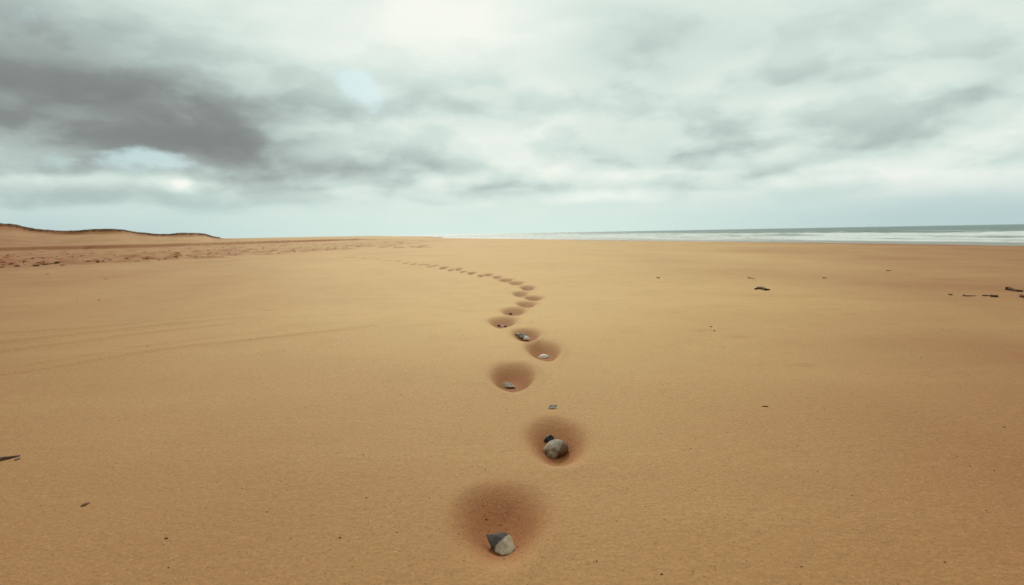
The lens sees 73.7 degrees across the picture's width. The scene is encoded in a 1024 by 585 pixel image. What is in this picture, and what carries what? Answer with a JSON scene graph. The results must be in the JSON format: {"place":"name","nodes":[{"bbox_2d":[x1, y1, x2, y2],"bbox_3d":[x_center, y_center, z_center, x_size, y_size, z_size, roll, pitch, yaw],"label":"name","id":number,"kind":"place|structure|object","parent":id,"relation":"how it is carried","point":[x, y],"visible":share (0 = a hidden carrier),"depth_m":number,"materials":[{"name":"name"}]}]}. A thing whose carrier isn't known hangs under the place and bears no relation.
{"place":"outdoors","nodes":[
{"label":"outdoors","id":0,"kind":"place"},
{"bbox_2d":[0,224,234,245],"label":"dunes","id":1,"kind":"structure","parent":0,"point":[12,236],"depth_m":116.83,"materials":[{"name":"beige sand"}]},
{"bbox_2d":[0,223,219,237],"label":"dune grass","id":2,"kind":"structure","parent":1,"relation":"on","point":[43,230],"depth_m":139.73,"materials":[{"name":"brown plant"}]},
{"bbox_2d":[0,236,1023,584],"bbox_3d":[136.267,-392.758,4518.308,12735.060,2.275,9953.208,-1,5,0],"label":"ground","id":3,"kind":"structure","parent":0,"point":[176,344],"depth_m":3.05,"materials":[{"name":"beige sand"}]},
{"bbox_2d":[0,455,20,460],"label":"stick","id":4,"kind":"object","parent":3,"relation":"on","point":[6,457],"visible":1,"depth_m":2.52,"materials":[{"name":"brown wood"}]},
{"bbox_2d":[486,532,514,555],"bbox_3d":[-0.031,0.679,1.832,0.077,0.042,0.078,-1,9,0],"label":"stone","id":5,"kind":"object","parent":3,"relation":"on","point":[501,543],"visible":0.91,"depth_m":1.82,"materials":[{"name":"beige stone"}]},
{"bbox_2d":[502,382,514,387],"bbox_3d":[-0.017,0.523,3.845,0.076,0.032,0.032,-1,5,0],"label":"stone","id":6,"kind":"object","parent":3,"relation":"on","point":[508,385],"visible":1,"depth_m":3.85,"materials":[{"name":"grey stone"}]},
{"bbox_2d":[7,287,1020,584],"bbox_3d":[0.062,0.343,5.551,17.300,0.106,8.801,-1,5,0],"label":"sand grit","id":7,"kind":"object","parent":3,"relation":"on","point":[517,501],"visible":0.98,"depth_m":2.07,"materials":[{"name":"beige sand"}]},
{"bbox_2d":[515,333,527,338],"bbox_3d":[0.073,0.351,5.492,0.122,0.054,0.067,16,8,10],"label":"stone","id":8,"kind":"object","parent":3,"relation":"on","point":[521,335],"visible":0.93,"depth_m":5.47,"materials":[{"name":"grey stone"}]},
{"bbox_2d":[539,354,548,358],"bbox_3d":[0.221,0.442,4.777,0.077,0.019,0.055,-8,20,-9],"label":"seashell","id":9,"kind":"object","parent":3,"relation":"on","point":[543,356],"visible":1,"depth_m":4.76,"materials":[{"name":"white"}]},
{"bbox_2d":[544,435,553,442],"bbox_3d":[0.149,0.597,2.779,0.042,0.042,0.042,21,5,-39],"label":"stone","id":10,"kind":"object","parent":3,"relation":"on","point":[548,438],"visible":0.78,"depth_m":2.77,"materials":[{"name":"black stone"}]},
{"bbox_2d":[543,439,567,458],"bbox_3d":[0.173,0.616,2.685,0.102,0.072,0.084,-16,13,-7],"label":"stone","id":11,"kind":"object","parent":3,"relation":"on","point":[555,449],"visible":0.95,"depth_m":2.66,"materials":[{"name":"grey stone"}]},
{"bbox_2d":[754,287,769,289],"bbox_3d":[3.245,-0.049,8.922,0.143,0.051,0.340,-2,5,-10],"label":"seaweed","id":12,"kind":"object","parent":3,"relation":"on","point":[762,288],"visible":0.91,"depth_m":8.92,"materials":[{"name":"brown plant"}]},
{"bbox_2d":[1005,287,1022,291],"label":"seaweed","id":13,"kind":"object","parent":3,"relation":"on","point":[1011,289],"visible":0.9,"depth_m":8.40,"materials":[{"name":"brown plant"}]},
{"bbox_2d":[0,0,1023,237],"label":"sky","id":14,"kind":"structure","parent":0,"point":[216,118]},
{"bbox_2d":[392,224,1023,245],"bbox_3d":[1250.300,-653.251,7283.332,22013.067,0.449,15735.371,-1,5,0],"label":"sea","id":15,"kind":"structure","parent":0,"point":[1003,235],"depth_m":99.56,"materials":[{"name":"liquid"}]}
]}

